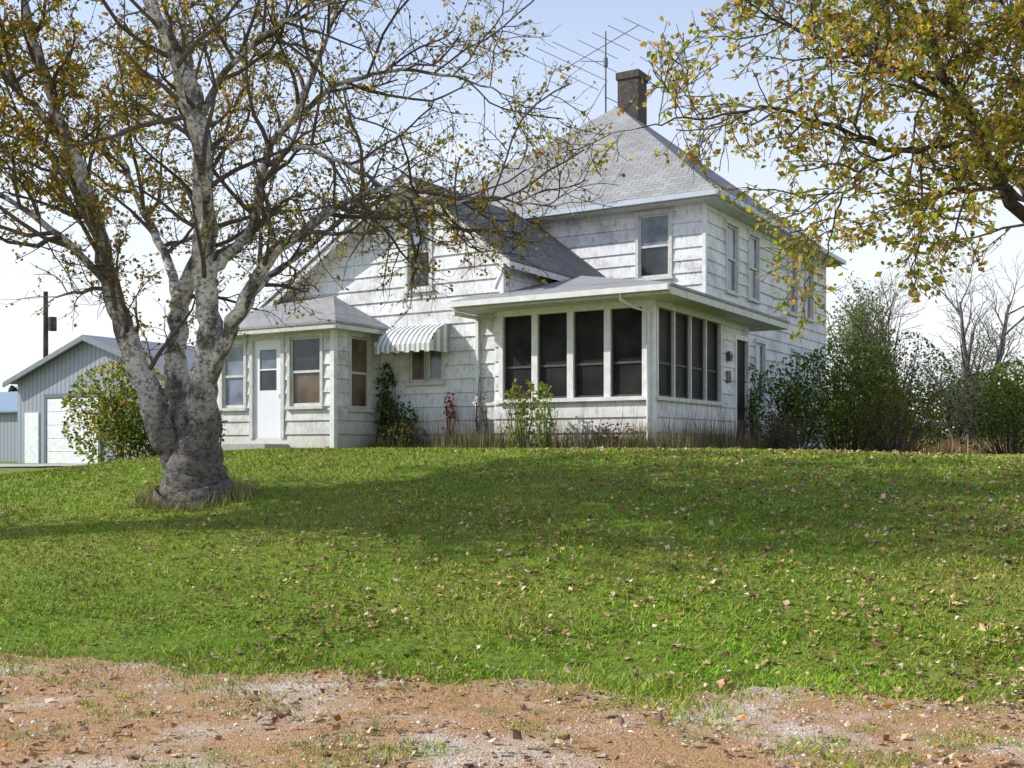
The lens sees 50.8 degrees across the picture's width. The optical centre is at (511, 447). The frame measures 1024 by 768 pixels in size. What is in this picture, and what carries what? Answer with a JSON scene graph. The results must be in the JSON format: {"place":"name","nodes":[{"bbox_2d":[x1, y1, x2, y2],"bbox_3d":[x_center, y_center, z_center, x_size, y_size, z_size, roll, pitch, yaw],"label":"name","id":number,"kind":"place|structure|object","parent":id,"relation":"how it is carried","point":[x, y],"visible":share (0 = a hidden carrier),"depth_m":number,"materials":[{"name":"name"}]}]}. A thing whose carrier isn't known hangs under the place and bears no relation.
{"place":"outdoors","nodes":[
{"label":"outdoors","id":0,"kind":"place"},
{"bbox_2d":[0,446,1023,767],"bbox_3d":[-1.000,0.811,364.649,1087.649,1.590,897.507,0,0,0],"label":"lawn ground","id":1,"kind":"structure","parent":0,"point":[306,485],"depth_m":9.59,"materials":[{"name":"green plant"}]},
{"bbox_2d":[0,391,17,461],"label":"grey shed","id":2,"kind":"structure","parent":1,"relation":"on","point":[8,426],"depth_m":49.10,"materials":[{"name":"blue metal"}]},
{"bbox_2d":[8,385,17,391],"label":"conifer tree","id":3,"kind":"object","parent":1,"relation":"on","point":[12,388],"visible":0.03,"depth_m":79.86,"materials":[{"name":"green plant"}]},
{"bbox_2d":[5,291,56,357],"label":"utility pole","id":4,"kind":"object","parent":1,"relation":"on","point":[49,323],"visible":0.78,"depth_m":54.90,"materials":[{"name":"brown wood"}]},
{"bbox_2d":[0,463,92,466],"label":"garage apron","id":5,"kind":"object","parent":1,"relation":"on","point":[20,465],"visible":0.84,"depth_m":36.69,"materials":[{"name":"grey concrete"}]},
{"bbox_2d":[2,335,194,462],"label":"metal garage","id":6,"kind":"structure","parent":1,"relation":"on","point":[45,383],"depth_m":42.98,"materials":[{"name":"grey metal"}]},
{"bbox_2d":[25,397,97,462],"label":"doors","id":7,"kind":"structure","parent":6,"relation":"in","point":[57,442],"depth_m":43.04,"materials":[{"name":"white metal"}]},
{"bbox_2d":[61,359,166,463],"bbox_3d":[-7.240,-0.605,20.192,2.309,2.137,2.089,0,0,0],"label":"yellow green bush","id":8,"kind":"object","parent":1,"relation":"on","point":[109,434],"visible":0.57,"depth_m":19.80,"materials":[{"name":"green plant"}]},
{"bbox_2d":[115,387,227,455],"bbox_3d":[-6.194,-0.394,19.595,2.007,1.467,1.540,0,0,0],"label":"yellow green bush","id":9,"kind":"object","parent":1,"relation":"on","point":[131,429],"visible":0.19,"depth_m":19.43,"materials":[{"name":"green plant"}]},
{"bbox_2d":[125,473,272,512],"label":"trunk foot grass","id":10,"kind":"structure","parent":1,"relation":"on","point":[145,499],"depth_m":12.30,"materials":[{"name":"brown plant"}]},
{"bbox_2d":[0,0,625,508],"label":"multi stem tree","id":11,"kind":"object","parent":1,"relation":"on","point":[184,430],"visible":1,"depth_m":12.15,"materials":[{"name":"grey plant"}]},
{"bbox_2d":[373,362,398,446],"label":"climbing vine","id":12,"kind":"object","parent":1,"relation":"on","point":[385,405],"visible":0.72,"depth_m":22.47,"materials":[{"name":"green plant"}]},
{"bbox_2d":[381,396,418,443],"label":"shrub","id":13,"kind":"object","parent":1,"relation":"on","point":[399,417],"visible":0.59,"depth_m":22.07,"materials":[{"name":"green plant"}]},
{"bbox_2d":[380,419,428,448],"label":"foundation shrub","id":14,"kind":"object","parent":1,"relation":"on","point":[403,436],"visible":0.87,"depth_m":21.45,"materials":[{"name":"green plant"}]},
{"bbox_2d":[471,363,488,440],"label":"climbing vine","id":15,"kind":"object","parent":1,"relation":"on","point":[482,412],"visible":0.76,"depth_m":21.14,"materials":[{"name":"brown plant"}]},
{"bbox_2d":[0,445,1023,767],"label":"fallen leaves","id":16,"kind":"object","parent":1,"relation":"on","point":[660,717],"visible":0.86,"depth_m":8.60,"materials":[{"name":"brown dry leaves"}]},
{"bbox_2d":[194,18,845,450],"bbox_3d":[1.918,-5.625,27.207,10.600,12.250,16.820,0,0,32],"label":"farmhouse","id":17,"kind":"object","parent":1,"relation":"on","point":[652,290],"visible":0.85,"depth_m":22.31,"materials":[{"name":"wood"}]},
{"bbox_2d":[254,339,279,437],"bbox_3d":[-5.089,-1.230,22.478,0.800,2.060,0.080,0,0,32],"label":"front door","id":18,"kind":"structure","parent":17,"relation":"in","point":[266,403],"depth_m":22.52,"materials":[{"name":"white wood"}]},
{"bbox_2d":[441,392,455,440],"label":"red creeper","id":19,"kind":"object","parent":17,"relation":"attached to","point":[448,411],"visible":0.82,"depth_m":21.66,"materials":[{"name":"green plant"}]},
{"bbox_2d":[261,246,795,400],"bbox_3d":[2.519,-2.845,24.034,5.038,3.490,15.035,0,0,61],"label":"window glass","id":20,"kind":"structure","parent":17,"relation":"in","point":[654,261],"depth_m":22.38,"materials":[{"name":"grey glass"}]},
{"bbox_2d":[501,378,543,447],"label":"tall garden plant","id":21,"kind":"object","parent":1,"relation":"on","point":[520,415],"visible":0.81,"depth_m":19.88,"materials":[{"name":"green plant"}]},
{"bbox_2d":[531,381,556,447],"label":"tall garden plant","id":22,"kind":"object","parent":1,"relation":"on","point":[544,415],"visible":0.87,"depth_m":19.59,"materials":[{"name":"green plant"}]},
{"bbox_2d":[366,369,780,448],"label":"tall dry stems","id":23,"kind":"object","parent":1,"relation":"on","point":[713,430],"visible":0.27,"depth_m":20.59,"materials":[{"name":"brown plant"}]},
{"bbox_2d":[357,411,799,449],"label":"foundation weeds","id":24,"kind":"object","parent":1,"relation":"on","point":[666,442],"visible":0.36,"depth_m":19.76,"materials":[{"name":"brown plant"}]},
{"bbox_2d":[568,418,640,448],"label":"foundation shrub","id":25,"kind":"object","parent":1,"relation":"on","point":[605,430],"visible":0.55,"depth_m":19.21,"materials":[{"name":"brown plant"}]},
{"bbox_2d":[744,363,762,439],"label":"climbing vine","id":26,"kind":"object","parent":1,"relation":"on","point":[752,406],"visible":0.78,"depth_m":23.22,"materials":[{"name":"green plant"}]},
{"bbox_2d":[748,413,809,449],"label":"bush","id":27,"kind":"object","parent":1,"relation":"on","point":[786,437],"visible":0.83,"depth_m":21.86,"materials":[{"name":"green plant"}]},
{"bbox_2d":[545,0,1023,340],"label":"overhanging tree","id":28,"kind":"object","parent":1,"relation":"on","point":[984,131],"visible":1,"depth_m":7.76,"materials":[{"name":"yellow plant"}]},
{"bbox_2d":[754,349,841,449],"bbox_3d":[6.486,-1.016,24.502,1.958,2.460,2.094,0,0,0],"label":"lilac shrub","id":29,"kind":"object","parent":1,"relation":"on","point":[787,406],"visible":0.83,"depth_m":24.24,"materials":[{"name":"green plant"}]},
{"bbox_2d":[793,337,900,451],"bbox_3d":[8.034,-1.203,25.895,2.553,2.959,2.506,0,0,0],"label":"lilac shrub","id":30,"kind":"object","parent":1,"relation":"on","point":[845,402],"visible":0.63,"depth_m":25.67,"materials":[{"name":"green plant"}]},
{"bbox_2d":[827,394,889,447],"bbox_3d":[11.790,-0.856,38.009,3.155,2.359,2.744,0,0,0],"label":"background bush","id":31,"kind":"object","parent":1,"relation":"on","point":[849,417],"visible":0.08,"depth_m":37.47,"materials":[{"name":"green plant"}]},
{"bbox_2d":[826,294,898,427],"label":"leafy tree","id":32,"kind":"object","parent":1,"relation":"on","point":[855,319],"visible":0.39,"depth_m":40.56,"materials":[{"name":"green plant"}]},
{"bbox_2d":[826,271,916,403],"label":"leafy tree","id":33,"kind":"object","parent":1,"relation":"on","point":[861,299],"visible":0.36,"depth_m":46.25,"materials":[{"name":"green plant"}]},
{"bbox_2d":[826,395,920,439],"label":"background bush","id":34,"kind":"object","parent":1,"relation":"on","point":[899,421],"visible":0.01,"depth_m":42.40,"materials":[{"name":"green plant"}]},
{"bbox_2d":[835,303,927,393],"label":"leafy tree","id":35,"kind":"object","parent":1,"relation":"on","point":[879,340],"visible":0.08,"depth_m":52.34,"materials":[{"name":"green plant"}]},
{"bbox_2d":[827,256,958,414],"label":"bare tree","id":36,"kind":"object","parent":1,"relation":"on","point":[889,319],"visible":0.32,"depth_m":47.52,"materials":[{"name":"grey plant"}]},
{"bbox_2d":[828,329,958,452],"bbox_3d":[9.903,-1.447,28.151,3.322,3.483,3.092,0,0,0],"label":"overgrown shrub","id":37,"kind":"object","parent":1,"relation":"on","point":[912,370],"visible":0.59,"depth_m":27.80,"materials":[{"name":"green plant"}]},
{"bbox_2d":[853,388,936,453],"bbox_3d":[8.840,-0.580,24.950,1.869,1.713,1.676,0,0,0],"label":"bush","id":38,"kind":"object","parent":1,"relation":"on","point":[898,445],"visible":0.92,"depth_m":24.93,"materials":[{"name":"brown plant"}]},
{"bbox_2d":[858,379,954,444],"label":"background bush","id":39,"kind":"object","parent":1,"relation":"on","point":[921,394],"visible":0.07,"depth_m":45.28,"materials":[{"name":"green plant"}]},
{"bbox_2d":[921,356,992,446],"bbox_3d":[15.875,-1.432,38.502,2.449,3.699,3.443,0,0,23],"label":"bare shrub","id":40,"kind":"object","parent":1,"relation":"on","point":[957,409],"visible":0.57,"depth_m":37.90,"materials":[{"name":"plant"}]},
{"bbox_2d":[894,236,1023,409],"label":"bare tree","id":41,"kind":"object","parent":1,"relation":"on","point":[1000,351],"visible":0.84,"depth_m":49.71,"materials":[{"name":"grey plant"}]},
{"bbox_2d":[925,375,1023,444],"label":"background bush","id":42,"kind":"object","parent":1,"relation":"on","point":[981,421],"visible":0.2,"depth_m":43.58,"materials":[{"name":"green plant"}]},
{"bbox_2d":[934,316,1022,438],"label":"leafy tree","id":43,"kind":"object","parent":1,"relation":"on","point":[983,361],"visible":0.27,"depth_m":55.89,"materials":[{"name":"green plant"}]},
{"bbox_2d":[946,362,1023,454],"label":"overgrown shrub","id":44,"kind":"object","parent":1,"relation":"on","point":[1006,410],"visible":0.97,"depth_m":26.95,"materials":[{"name":"green plant"}]},
{"bbox_2d":[978,356,1023,435],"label":"background bush","id":45,"kind":"object","parent":1,"relation":"on","point":[1007,362],"visible":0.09,"depth_m":45.84,"materials":[{"name":"green plant"}]},
{"bbox_2d":[0,649,1023,767],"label":"gravel driveway","id":46,"kind":"structure","parent":0,"point":[230,739],"depth_m":6.18,"materials":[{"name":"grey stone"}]},
{"bbox_2d":[0,629,1023,767],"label":"dry grass thatch","id":47,"kind":"object","parent":46,"relation":"on","point":[489,713],"visible":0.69,"depth_m":6.47,"materials":[{"name":"plant"}]},
{"bbox_2d":[0,0,1023,432],"label":"sky","id":48,"kind":"structure","parent":0,"point":[21,332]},
{"bbox_2d":[826,430,1023,453],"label":"tall dry grass","id":49,"kind":"structure","parent":0,"point":[949,447],"depth_m":36.08,"materials":[{"name":"beige plant"}]}
]}

